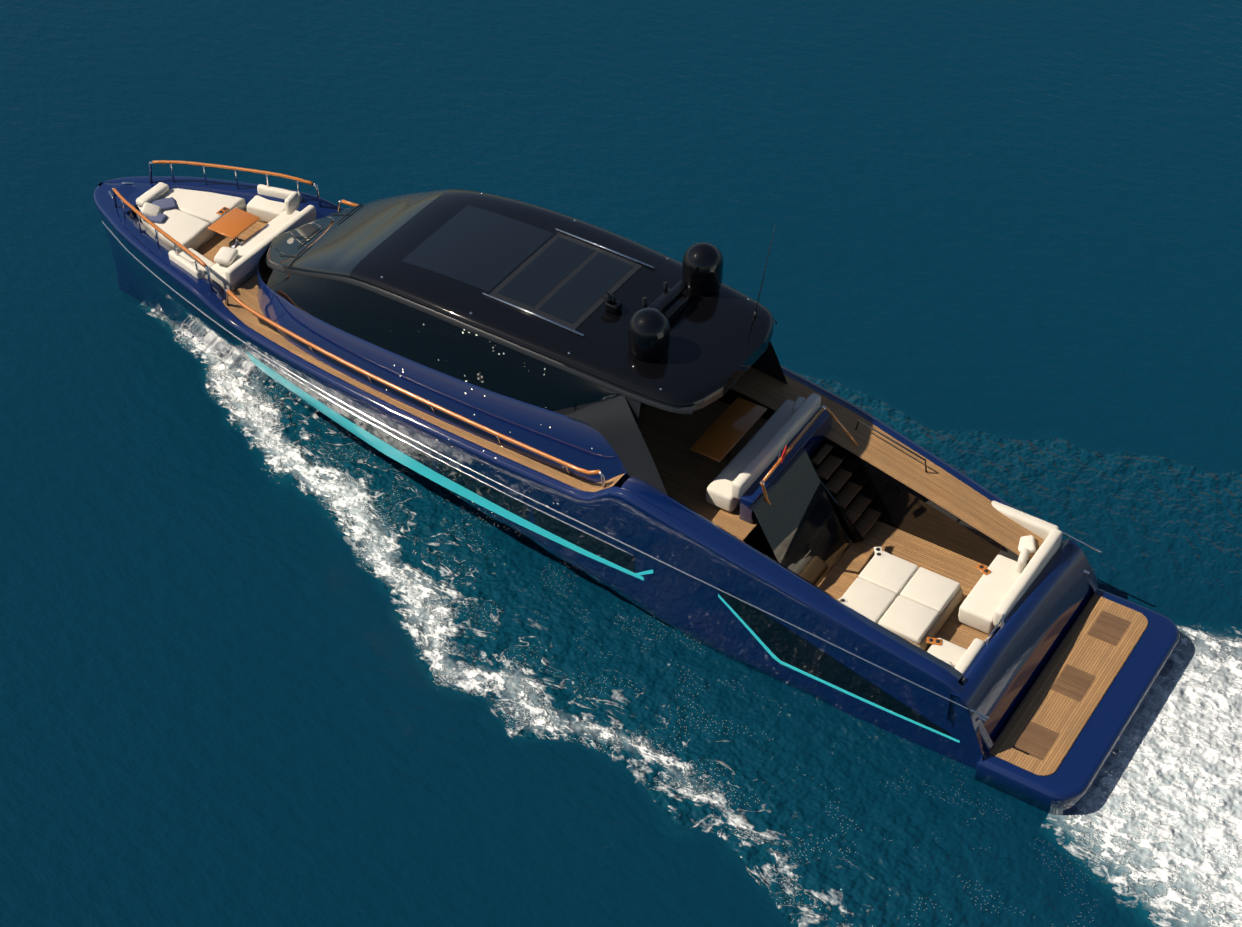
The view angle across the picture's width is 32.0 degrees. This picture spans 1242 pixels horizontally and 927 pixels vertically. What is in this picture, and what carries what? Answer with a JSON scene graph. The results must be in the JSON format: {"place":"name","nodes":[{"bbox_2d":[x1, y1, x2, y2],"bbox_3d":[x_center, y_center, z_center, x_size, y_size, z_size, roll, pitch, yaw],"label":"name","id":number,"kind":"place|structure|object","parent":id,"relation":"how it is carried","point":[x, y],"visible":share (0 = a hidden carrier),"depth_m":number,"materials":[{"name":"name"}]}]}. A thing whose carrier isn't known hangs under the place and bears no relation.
{"place":"outdoors","nodes":[
{"label":"outdoors","id":0,"kind":"place"},
{"bbox_2d":[128,205,138,217],"bbox_3d":[-10.945,-5.982,49.965,0.001,0.300,1.576,23,47,24],"label":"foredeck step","id":1,"kind":"object","parent":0,"point":[132,212],"visible":0.2,"depth_m":49.70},
{"bbox_2d":[208,207,260,238],"bbox_3d":[-8.684,-5.395,48.634,0.750,0.050,0.950,23,47,24],"label":"table","id":2,"kind":"object","parent":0,"point":[234,223],"visible":1,"depth_m":48.58,"materials":[{"name":"wood"}]},
{"bbox_2d":[0,0,1241,926],"bbox_3d":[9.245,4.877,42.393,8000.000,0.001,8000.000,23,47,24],"label":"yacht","id":3,"kind":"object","parent":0,"point":[270,654],"depth_m":47.58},
{"bbox_2d":[93,183,993,769],"bbox_3d":[-2.704,-0.158,45.833,24.316,4.324,3.050,23,47,24],"label":"hull","id":4,"kind":"object","parent":3,"relation":"in","point":[693,609],"visible":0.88,"depth_m":42.90,"materials":[{"name":"blue"}]},
{"bbox_2d":[100,183,166,212],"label":"bow deck","id":5,"kind":"structure","parent":4,"relation":"attached to","point":[143,188],"depth_m":50.13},
{"bbox_2d":[112,188,213,291],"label":"railing posts","id":6,"kind":"object","parent":4,"relation":"attached to","point":[205,267],"visible":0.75,"depth_m":48.08,"materials":[{"name":"varnished wood"},{"name":"chrome"}]},
{"bbox_2d":[113,188,205,266],"bbox_3d":[-10.289,-5.247,47.986,0.179,0.226,3.951,-29,49,-28],"label":"handrail","id":7,"kind":"object","parent":6,"relation":"on","point":[157,228],"visible":0.98,"depth_m":47.80,"materials":[{"name":"orange"}]},
{"bbox_2d":[130,204,272,295],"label":"wooden deck","id":8,"kind":"structure","parent":4,"relation":"attached to","point":[209,249],"depth_m":49.07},
{"bbox_2d":[182,299,231,339],"bbox_3d":[-9.212,-3.197,48.117,1.744,0.310,0.073,32,51,31],"label":"hull window","id":9,"kind":"structure","parent":4,"relation":"attached to","point":[221,330],"depth_m":48.03,"materials":[{"name":"black glass"}]},
{"bbox_2d":[103,182,334,303],"bbox_3d":[-9.744,-5.521,49.349,5.250,0.433,4.032,23,47,24],"label":"bulwark","id":10,"kind":"object","parent":4,"relation":"on","point":[248,196],"visible":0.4,"depth_m":49.59,"materials":[{"name":"paint"}]},
{"bbox_2d":[117,184,138,197],"bbox_3d":[-11.451,-6.297,50.116,0.500,0.012,0.420,23,47,24],"label":"deck hatch","id":11,"kind":"object","parent":10,"relation":"on","point":[124,190],"visible":0.69,"depth_m":50.13,"materials":[{"name":"blue"}]},
{"bbox_2d":[138,206,213,252],"bbox_3d":[-10.396,-5.330,49.146,1.950,0.420,1.146,23,47,24],"label":"sun pad","id":12,"kind":"object","parent":10,"relation":"on","point":[187,231],"visible":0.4,"depth_m":48.87,"materials":[{"name":"fabric"}]},
{"bbox_2d":[141,202,160,216],"bbox_3d":[-10.666,-5.729,49.157,0.408,0.253,0.420,3,42,3],"label":"pillow","id":13,"kind":"object","parent":12,"relation":"on","point":[149,209],"visible":0.69,"depth_m":49.06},
{"bbox_2d":[142,197,175,223],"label":"pillows","id":14,"kind":"object","parent":12,"relation":"on","point":[166,203],"visible":0.5,"depth_m":49.30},
{"bbox_2d":[168,250,202,278],"bbox_3d":[-9.582,-4.338,47.691,0.160,0.340,1.100,-34,52,-32],"label":"seat backrest","id":15,"kind":"object","parent":10,"relation":"on","point":[184,263],"visible":0.65,"depth_m":47.54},
{"bbox_2d":[179,248,214,274],"bbox_3d":[-9.452,-4.357,48.072,0.950,0.400,0.550,33,51,31],"label":"seat cushion","id":16,"kind":"object","parent":10,"relation":"on","point":[205,260],"visible":0.25,"depth_m":47.95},
{"bbox_2d":[157,188,246,235],"bbox_3d":[-9.766,-5.988,49.882,1.950,0.420,1.146,23,47,24],"label":"sun pad","id":17,"kind":"object","parent":10,"relation":"on","point":[205,206],"visible":0.6,"depth_m":49.58,"materials":[{"name":"fabric"}]},
{"bbox_2d":[136,182,168,206],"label":"bolster cushion","id":18,"kind":"object","parent":17,"relation":"on","point":[158,190],"visible":0.83,"depth_m":49.54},
{"bbox_2d":[228,237,244,247],"bbox_3d":[-8.684,-5.164,48.840,0.400,0.580,0.400,23,47,24],"label":"table leg","id":19,"kind":"object","parent":10,"relation":"on","point":[236,242],"visible":0.44,"depth_m":48.97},
{"bbox_2d":[209,210,298,291],"bbox_3d":[-8.079,-4.800,48.568,0.700,0.400,2.900,23,47,24],"label":"sofa","id":20,"kind":"object","parent":10,"relation":"on","point":[217,274],"visible":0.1,"depth_m":48.23,"materials":[{"name":"fabric"}]},
{"bbox_2d":[214,247,237,264],"bbox_3d":[-8.716,-4.581,47.798,0.420,0.180,0.500,10,43,11],"label":"pillow","id":21,"kind":"object","parent":20,"relation":"on","point":[226,255],"visible":1,"depth_m":47.67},
{"bbox_2d":[225,205,315,284],"bbox_3d":[-7.784,-4.884,48.241,0.200,0.400,3.000,23,47,24],"label":"sofa backrest","id":22,"kind":"object","parent":20,"relation":"on","point":[241,267],"visible":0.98,"depth_m":47.84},
{"bbox_2d":[285,191,299,214],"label":"armrest cushion","id":23,"kind":"object","parent":20,"relation":"on","point":[292,203],"visible":1,"depth_m":48.85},
{"bbox_2d":[246,195,284,222],"bbox_3d":[-8.054,-5.817,49.706,0.950,0.400,0.550,14,44,16],"label":"seat cushion","id":24,"kind":"object","parent":10,"relation":"on","point":[265,210],"visible":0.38,"depth_m":49.51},
{"bbox_2d":[257,184,301,201],"bbox_3d":[-7.840,-6.158,49.727,1.100,0.340,0.160,14,44,15],"label":"seat backrest","id":25,"kind":"object","parent":10,"relation":"on","point":[271,191],"visible":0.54,"depth_m":49.64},
{"bbox_2d":[223,272,624,491],"bbox_3d":[-4.386,-1.625,44.791,10.822,0.507,1.501,31,50,30],"label":"side deck","id":26,"kind":"object","parent":4,"relation":"attached to","point":[246,293],"visible":0.73,"depth_m":44.93,"materials":[{"name":"brown wood"}]},
{"bbox_2d":[224,289,605,488],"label":"railing posts","id":27,"kind":"object","parent":26,"relation":"on","point":[601,473],"visible":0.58,"depth_m":44.21,"materials":[{"name":"varnished wood"},{"name":"chrome"}]},
{"bbox_2d":[226,289,600,474],"bbox_3d":[-4.519,-1.675,44.388,10.058,0.280,0.345,26,48,26],"label":"handrail","id":28,"kind":"object","parent":27,"relation":"attached to","point":[402,390],"visible":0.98,"depth_m":44.19,"materials":[{"name":"orange"}]},
{"bbox_2d":[257,243,629,485],"bbox_3d":[-4.296,-2.055,44.785,11.116,1.350,1.742,32,51,31],"label":"superstructure side","id":29,"kind":"object","parent":26,"relation":"on","point":[581,444],"visible":0.79,"depth_m":43.98,"materials":[{"name":"paint"}]},
{"bbox_2d":[267,189,449,276],"bbox_3d":[-6.135,-5.002,46.725,3.690,1.754,3.668,23,47,24],"label":"windshield","id":30,"kind":"object","parent":29,"relation":"attached to","point":[347,244],"visible":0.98,"depth_m":46.16,"materials":[{"name":"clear glass"}]},
{"bbox_2d":[279,203,362,271],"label":"windshield wipers","id":31,"kind":"object","parent":30,"relation":"on","point":[312,234],"visible":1,"depth_m":46.91,"materials":[{"name":"metal"}]},
{"bbox_2d":[267,270,618,410],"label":"side window","id":32,"kind":"structure","parent":29,"relation":"attached to","point":[418,336],"depth_m":43.62,"materials":[{"name":"black glass"}]},
{"bbox_2d":[266,246,695,413],"bbox_3d":[-3.498,-2.690,44.138,11.676,1.871,1.210,28,49,28],"label":"roof edge","id":33,"kind":"object","parent":29,"relation":"attached to","point":[473,329],"visible":0.44,"depth_m":42.74,"materials":[{"name":"black"}]},
{"bbox_2d":[349,189,772,406],"bbox_3d":[-1.081,-3.527,43.718,8.300,0.454,4.100,23,47,24],"label":"hardtop","id":34,"kind":"object","parent":29,"relation":"on","point":[720,336],"visible":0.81,"depth_m":42.90,"materials":[{"name":"black"}]},
{"bbox_2d":[401,205,553,291],"bbox_3d":[-2.936,-4.443,44.487,2.200,0.122,2.360,23,47,24],"label":"sunroof panel","id":35,"kind":"object","parent":34,"relation":"on","point":[484,250],"visible":1,"depth_m":44.44,"materials":[{"name":"black"}]},
{"bbox_2d":[483,228,654,336],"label":"sunroof rails","id":36,"kind":"object","parent":34,"relation":"on","point":[551,321],"visible":0.96,"depth_m":43.15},
{"bbox_2d":[498,237,593,306],"bbox_3d":[-1.503,-3.884,43.760,0.860,0.014,2.240,23,47,24],"label":"sunroof panel","id":37,"kind":"object","parent":36,"relation":"on","point":[535,281],"visible":1,"depth_m":43.74,"materials":[{"name":"black"}]},
{"bbox_2d":[489,233,641,329],"bbox_3d":[-1.103,-3.697,43.584,2.050,0.047,2.500,23,47,24],"label":"sunroof","id":38,"kind":"object","parent":36,"relation":"on","point":[596,304],"visible":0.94,"depth_m":43.50,"materials":[{"name":"glass"}]},
{"bbox_2d":[539,253,632,323],"bbox_3d":[-0.694,-3.528,43.385,0.820,0.030,2.240,23,47,24],"label":"sunroof panel","id":39,"kind":"object","parent":36,"relation":"on","point":[574,298],"visible":1,"depth_m":43.36,"materials":[{"name":"black"}]},
{"bbox_2d":[602,291,621,313],"bbox_3d":[-0.188,-3.197,42.771,0.396,0.397,0.220,23,47,24],"label":"searchlight","id":40,"kind":"object","parent":34,"relation":"on","point":[613,305],"visible":1,"depth_m":42.70,"materials":[{"name":"black"}]},
{"bbox_2d":[628,307,669,361],"bbox_3d":[0.542,-2.548,41.773,0.820,0.950,0.820,23,47,24],"label":"radar dome","id":41,"kind":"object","parent":34,"relation":"on","point":[649,334],"visible":0.98,"depth_m":41.49,"materials":[{"name":"black"}]},
{"bbox_2d":[642,281,688,322],"bbox_3d":[0.865,-3.175,42.764,0.600,0.450,1.300,23,47,24],"label":"radar cluster","id":42,"kind":"object","parent":34,"relation":"on","point":[672,304],"visible":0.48,"depth_m":42.72,"materials":[{"name":"black"}]},
{"bbox_2d":[564,329,772,410],"bbox_3d":[1.195,-2.412,42.767,2.900,0.330,4.000,23,47,24],"label":"hardtop underside","id":43,"kind":"object","parent":34,"relation":"attached to","point":[708,401],"visible":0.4,"depth_m":41.57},
{"bbox_2d":[682,242,722,295],"bbox_3d":[1.637,-3.947,43.323,0.820,1.000,0.820,23,47,24],"label":"radar dome","id":44,"kind":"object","parent":34,"relation":"on","point":[702,268],"visible":0.94,"depth_m":43.03,"materials":[{"name":"black"}]},
{"bbox_2d":[723,342,766,395],"bbox_3d":[2.417,-1.885,42.193,0.001,0.310,1.690,23,47,24],"label":"hardtop aft face","id":45,"kind":"object","parent":34,"relation":"attached to","point":[748,363],"visible":1,"depth_m":42.18},
{"bbox_2d":[754,227,774,317],"bbox_3d":[2.796,-3.738,42.243,0.343,2.321,0.069,15,44,16],"label":"whip antenna","id":46,"kind":"object","parent":34,"relation":"on","point":[755,313],"visible":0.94,"depth_m":42.52,"materials":[{"name":"black metal"}]},
{"bbox_2d":[553,394,640,425],"bbox_3d":[-0.508,-1.088,42.102,1.914,0.984,0.173,19,45,20],"label":"deckhouse quarter","id":47,"kind":"object","parent":29,"relation":"attached to","point":[634,405],"visible":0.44,"depth_m":41.79,"materials":[{"name":"black"}]},
{"bbox_2d":[565,394,667,495],"bbox_3d":[-0.004,-0.579,42.022,2.558,1.695,0.408,30,50,29],"label":"panel","id":48,"kind":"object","parent":29,"relation":"attached to","point":[612,422],"visible":0.94,"depth_m":41.95,"materials":[{"name":"black"}]},
{"bbox_2d":[248,349,633,555],"bbox_3d":[-4.018,-0.284,45.076,10.425,0.332,0.252,26,48,26],"label":"trim strip","id":49,"kind":"object","parent":4,"relation":"attached to","point":[444,462],"visible":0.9,"depth_m":44.74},
{"bbox_2d":[250,351,634,572],"bbox_3d":[-3.997,-0.098,45.288,10.428,0.840,0.301,26,48,26],"label":"hull window","id":50,"kind":"structure","parent":4,"relation":"attached to","point":[585,541],"depth_m":44.53,"materials":[{"name":"black glass"}]},
{"bbox_2d":[431,457,438,472],"bbox_3d":[-3.875,0.028,45.138,0.120,0.540,0.123,23,47,24],"label":"window divider","id":51,"kind":"object","parent":50,"relation":"attached to","point":[435,465],"visible":1,"depth_m":45.15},
{"bbox_2d":[528,506,534,523],"bbox_3d":[-1.822,1.047,44.132,0.120,0.573,0.093,23,47,24],"label":"window divider","id":52,"kind":"object","parent":50,"relation":"attached to","point":[531,514],"visible":1,"depth_m":44.13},
{"bbox_2d":[247,352,643,580],"bbox_3d":[-3.950,0.032,45.509,10.835,0.869,0.286,27,48,27],"label":"hull accent stripe","id":53,"kind":"object","parent":4,"relation":"attached to","point":[392,452],"visible":1,"depth_m":45.75,"materials":[{"name":"teal"}]},
{"bbox_2d":[101,220,1101,718],"bbox_3d":[-1.929,-1.403,46.343,24.115,0.944,5.654,23,47,24],"label":"rub rail","id":54,"kind":"object","parent":4,"relation":"attached to","point":[571,518],"depth_m":43.38,"materials":[{"name":"metal"}]},
{"bbox_2d":[609,474,627,493],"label":"step","id":55,"kind":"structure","parent":4,"relation":"attached to","point":[621,482],"depth_m":42.30,"materials":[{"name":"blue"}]},
{"bbox_2d":[635,570,652,575],"bbox_3d":[0.463,2.177,43.148,0.454,0.480,0.014,28,49,28],"label":"hull accent stripe","id":56,"kind":"object","parent":4,"relation":"attached to","point":[644,572],"visible":1,"depth_m":43.15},
{"bbox_2d":[621,476,962,681],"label":"wing top","id":57,"kind":"structure","parent":4,"relation":"attached to","point":[680,511],"depth_m":41.25,"materials":[{"name":"blue"}]},
{"bbox_2d":[720,588,949,735],"bbox_3d":[4.101,3.783,41.576,5.004,1.480,0.095,21,46,22],"label":"hull window","id":58,"kind":"structure","parent":4,"relation":"attached to","point":[784,644],"depth_m":41.84,"materials":[{"name":"black glass"}]},
{"bbox_2d":[718,594,959,742],"bbox_3d":[4.172,3.896,41.638,5.253,1.330,0.075,21,46,22],"label":"hull accent stripe","id":59,"kind":"object","parent":4,"relation":"attached to","point":[767,649],"visible":1,"depth_m":42.13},
{"bbox_2d":[97,176,1097,592],"bbox_3d":[-1.174,-1.652,47.714,24.316,4.044,2.995,23,47,24],"label":"bulwark","id":60,"kind":"object","parent":3,"relation":"in","point":[335,210],"visible":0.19,"depth_m":49.59,"materials":[{"name":"blue"}]},
{"bbox_2d":[149,161,321,206],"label":"railing posts","id":61,"kind":"object","parent":60,"relation":"on","point":[314,184],"visible":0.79,"depth_m":49.86,"materials":[{"name":"varnished wood"},{"name":"chrome"}]},
{"bbox_2d":[153,160,313,185],"bbox_3d":[-8.886,-6.712,49.625,3.951,0.226,0.179,10,43,11],"label":"handrail","id":62,"kind":"object","parent":61,"relation":"on","point":[232,168],"visible":1,"depth_m":49.61,"materials":[{"name":"orange"}]},
{"bbox_2d":[108,182,1089,721],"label":"mooring cleats","id":63,"kind":"object","parent":60,"relation":"on","point":[132,184],"visible":0.77,"depth_m":49.98,"materials":[{"name":"silver metal"}]},
{"bbox_2d":[989,587,1098,754],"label":"transom trim","id":64,"kind":"structure","parent":60,"relation":"attached to","point":[1035,683],"depth_m":42.24,"materials":[{"name":"blue"}]},
{"bbox_2d":[974,589,1179,814],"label":"swim platform","id":65,"kind":"structure","parent":3,"relation":"in","point":[1068,786],"depth_m":41.26,"materials":[{"name":"blue"}]},
{"bbox_2d":[946,538,1098,759],"bbox_3d":[7.939,3.416,42.205,0.860,1.370,5.400,23,47,24],"label":"transom","id":66,"kind":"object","parent":65,"relation":"on","point":[1038,622],"depth_m":41.99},
{"bbox_2d":[954,638,984,677],"bbox_3d":[6.574,3.783,41.036,0.240,0.460,1.050,23,47,24],"label":"seat backrest","id":67,"kind":"object","parent":66,"relation":"attached to","point":[969,656],"visible":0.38,"depth_m":40.88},
{"bbox_2d":[990,595,1147,775],"bbox_3d":[8.824,4.291,42.229,1.240,0.032,5.000,23,47,24],"label":"swim platform decking","id":68,"kind":"object","parent":65,"relation":"on","point":[1066,718],"visible":0.75,"depth_m":42.05,"materials":[{"name":"wood"}]},
{"bbox_2d":[1013,721,1058,760],"bbox_3d":[7.883,5.261,41.117,0.620,0.006,0.780,23,47,24],"label":"deck hatch","id":69,"kind":"object","parent":68,"relation":"on","point":[1035,740],"visible":1,"depth_m":41.12,"materials":[{"name":"brown wood"}]},
{"bbox_2d":[1051,664,1095,701],"bbox_3d":[8.824,4.277,42.217,0.620,0.006,0.780,23,47,24],"label":"deck hatch","id":70,"kind":"object","parent":68,"relation":"on","point":[1072,682],"visible":1,"depth_m":42.20,"materials":[{"name":"brown wood"}]},
{"bbox_2d":[1087,610,1130,645],"bbox_3d":[9.765,3.294,43.317,0.620,0.006,0.780,23,47,24],"label":"deck hatch","id":71,"kind":"object","parent":68,"relation":"on","point":[1107,627],"visible":1,"depth_m":43.31,"materials":[{"name":"brown wood"}]},
{"bbox_2d":[638,400,825,539],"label":"cockpit floor","id":72,"kind":"structure","parent":0,"point":[688,476],"depth_m":44.11,"materials":[{"name":"brown wood"}]},
{"bbox_2d":[690,397,766,461],"bbox_3d":[2.176,-0.698,43.618,0.700,0.050,1.900,23,47,24],"label":"dining table","id":73,"kind":"object","parent":72,"relation":"on","point":[728,429],"visible":1,"depth_m":43.56,"materials":[{"name":"wood"}]},
{"bbox_2d":[706,399,794,511],"bbox_3d":[2.804,-0.184,43.779,0.620,0.420,3.300,23,47,24],"label":"sofa seat","id":74,"kind":"object","parent":72,"relation":"on","point":[719,491],"visible":0.62,"depth_m":43.30,"materials":[{"name":"fabric"}]},
{"bbox_2d":[732,393,820,498],"bbox_3d":[3.125,-0.368,43.340,0.240,0.420,3.300,23,47,24],"label":"sofa backrest","id":75,"kind":"object","parent":74,"relation":"attached to","point":[772,448],"visible":0.83,"depth_m":43.10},
{"bbox_2d":[791,397,805,415],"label":"cushion","id":76,"kind":"object","parent":74,"relation":"on","point":[799,401],"visible":0.33,"depth_m":44.09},
{"bbox_2d":[739,406,832,523],"bbox_3d":[3.336,0.004,43.493,0.300,0.600,3.300,23,47,24],"label":"dinette console","id":77,"kind":"object","parent":72,"relation":"on","point":[810,440],"visible":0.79,"depth_m":43.27,"materials":[{"name":"blue"}]},
{"bbox_2d":[748,449,849,585],"bbox_3d":[3.581,1.272,43.222,1.300,2.030,2.100,23,47,24],"label":"glass panel","id":78,"kind":"object","parent":72,"relation":"on","point":[802,528],"visible":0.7,"depth_m":43.20,"materials":[{"name":"glass"}]},
{"bbox_2d":[760,406,858,504],"bbox_3d":[3.918,0.317,43.946,1.107,2.560,3.741,42,56,37],"label":"handrail","id":79,"kind":"object","parent":72,"relation":"on","point":[805,429],"visible":0.42,"depth_m":43.16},
{"bbox_2d":[771,508,997,651],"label":"cockpit floor","id":80,"kind":"structure","parent":0,"point":[845,571],"depth_m":43.91,"materials":[{"name":"brown wood"}]},
{"bbox_2d":[743,458,824,557],"bbox_3d":[3.190,1.212,43.718,0.001,1.500,3.830,23,47,24],"label":"cockpit riser","id":81,"kind":"object","parent":80,"relation":"on","point":[755,537],"depth_m":43.12,"materials":[{"name":"black"}]},
{"bbox_2d":[818,477,863,543],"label":"step stringers","id":82,"kind":"object","parent":80,"relation":"on","point":[851,530],"visible":0.25,"depth_m":44.10,"materials":[{"name":"black"}]},
{"bbox_2d":[810,443,880,536],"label":"step treads","id":83,"kind":"object","parent":82,"relation":"on","point":[846,495],"visible":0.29,"depth_m":44.35,"materials":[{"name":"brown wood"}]},
{"bbox_2d":[717,389,1028,566],"bbox_3d":[4.739,0.222,44.531,8.750,1.932,0.030,23,47,24],"label":"wing face","id":84,"kind":"object","parent":80,"relation":"on","point":[896,503],"visible":0.4,"depth_m":44.15},
{"bbox_2d":[730,367,1059,561],"bbox_3d":[5.036,-0.259,44.725,8.750,1.473,1.075,23,47,24],"label":"side deck","id":85,"kind":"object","parent":80,"relation":"on","point":[945,490],"visible":0.69,"depth_m":44.24,"materials":[{"name":"wood"}]},
{"bbox_2d":[751,341,787,384],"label":"pillar","id":86,"kind":"structure","parent":85,"relation":"on","point":[767,361],"depth_m":45.21,"materials":[{"name":"black"}]},
{"bbox_2d":[855,420,926,471],"bbox_3d":[5.534,-0.368,44.302,1.685,0.660,0.036,23,47,24],"label":"handrail","id":87,"kind":"object","parent":85,"relation":"on","point":[894,442],"visible":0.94,"depth_m":44.18,"materials":[{"name":"black wood"}]},
{"bbox_2d":[782,370,1061,544],"bbox_3d":[5.300,-0.529,45.036,8.757,1.485,0.170,24,47,25],"label":"wing cap","id":88,"kind":"object","parent":85,"relation":"on","point":[892,435],"visible":0.58,"depth_m":44.74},
{"bbox_2d":[897,587,962,649],"bbox_3d":[5.456,2.794,42.788,1.950,0.380,2.000,23,47,24],"label":"sun pad base","id":89,"kind":"object","parent":80,"relation":"on","point":[943,617],"visible":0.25,"depth_m":42.36,"materials":[{"name":"beige"}]},
{"bbox_2d":[841,578,896,623],"bbox_3d":[4.815,2.707,42.510,0.900,0.160,0.920,23,47,24],"label":"sun pad cushion","id":90,"kind":"object","parent":89,"relation":"on","point":[871,601],"visible":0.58,"depth_m":42.46,"materials":[{"name":"fabric"}]},
{"bbox_2d":[858,551,917,595],"bbox_3d":[5.321,2.179,43.101,0.900,0.160,0.920,23,47,24],"label":"sun pad cushion","id":91,"kind":"object","parent":89,"relation":"on","point":[891,572],"visible":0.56,"depth_m":43.00,"materials":[{"name":"fabric"}]},
{"bbox_2d":[874,547,882,556],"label":"sunpad cups","id":92,"kind":"object","parent":91,"relation":"on","point":[876,552],"visible":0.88,"depth_m":43.43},
{"bbox_2d":[878,595,938,643],"bbox_3d":[5.591,3.037,42.141,0.900,0.160,0.920,23,47,24],"label":"sun pad cushion","id":93,"kind":"object","parent":89,"relation":"on","point":[908,619],"visible":0.9,"depth_m":42.03,"materials":[{"name":"fabric"}]},
{"bbox_2d":[900,567,959,614],"bbox_3d":[6.096,2.509,42.732,0.900,0.160,0.920,23,47,24],"label":"sun pad cushion","id":94,"kind":"object","parent":89,"relation":"on","point":[930,589],"visible":0.85,"depth_m":42.64,"materials":[{"name":"fabric"}]},
{"bbox_2d":[927,638,966,666],"bbox_3d":[6.153,3.902,41.503,0.750,0.440,1.050,23,47,24],"label":"seat cushion","id":95,"kind":"object","parent":80,"relation":"on","point":[949,651],"visible":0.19,"depth_m":41.51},
{"bbox_2d":[926,637,941,645],"bbox_3d":[6.032,3.421,41.693,0.300,0.024,0.160,9,43,10],"label":"cup holder","id":96,"kind":"object","parent":95,"relation":"on","point":[933,641],"visible":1,"depth_m":41.67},
{"bbox_2d":[958,555,1020,633],"bbox_3d":[7.605,2.385,43.200,0.750,0.440,2.550,23,47,24],"label":"sofa seat","id":97,"kind":"object","parent":80,"relation":"on","point":[982,600],"visible":0.42,"depth_m":42.64,"materials":[{"name":"fabric"}]},
{"bbox_2d":[976,563,990,574],"bbox_3d":[7.227,2.111,43.159,0.300,0.024,0.160,42,57,37],"label":"cup holder","id":98,"kind":"object","parent":97,"relation":"on","point":[983,569],"visible":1,"depth_m":43.14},
{"bbox_2d":[1016,548,1028,572],"bbox_3d":[8.002,1.935,43.134,0.160,0.400,0.420,14,44,16],"label":"throw pillow","id":99,"kind":"object","parent":97,"relation":"on","point":[1022,560],"visible":0.88,"depth_m":42.99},
{"bbox_2d":[1018,535,1035,553],"bbox_3d":[8.118,1.643,43.490,0.391,0.232,0.450,3,42,3],"label":"throw pillow","id":100,"kind":"object","parent":97,"relation":"on","point":[1027,542],"visible":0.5,"depth_m":43.40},
{"bbox_2d":[993,529,1062,626],"bbox_3d":[8.040,2.252,42.749,0.240,0.460,2.800,23,47,24],"label":"sofa backrest","id":101,"kind":"object","parent":97,"relation":"on","point":[1042,557],"visible":0.85,"depth_m":42.56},
{"bbox_2d":[985,614,1004,643],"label":"transom gate","id":102,"kind":"structure","parent":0,"point":[998,623],"depth_m":41.47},
{"bbox_2d":[991,501,1058,539],"bbox_3d":[7.807,1.070,44.071,2.300,0.460,0.240,23,47,24],"label":"backrest cushion","id":103,"kind":"object","parent":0,"point":[1042,529],"visible":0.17,"depth_m":43.70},
{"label":"side deck","id":104,"kind":"object","parent":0,"visible":0},
{"bbox_2d":[338,200,341,211],"bbox_3d":[-1.901,-4.206,47.637,10.337,0.591,0.397,20,46,21],"label":"railing post","id":105,"kind":"object","parent":104,"relation":"on","point":[339,204],"visible":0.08,"depth_m":49.28,"materials":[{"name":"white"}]},
{"bbox_2d":[342,199,358,206],"bbox_3d":[-1.876,-4.406,47.528,10.036,0.168,0.353,20,46,21],"label":"handrail","id":106,"kind":"object","parent":105,"relation":"on","point":[348,203],"visible":0.04,"depth_m":49.15,"materials":[{"name":"orange"}]},
{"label":"cockpit","id":107,"kind":"object","parent":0,"visible":0},
{"bbox_2d":[781,445,786,463],"bbox_3d":[3.187,-0.177,42.345,0.020,0.200,0.340,12,43,13],"label":"ensign","id":108,"kind":"object","parent":107,"relation":"attached to","point":[783,454],"visible":1,"depth_m":42.30,"materials":[{"name":"red"}]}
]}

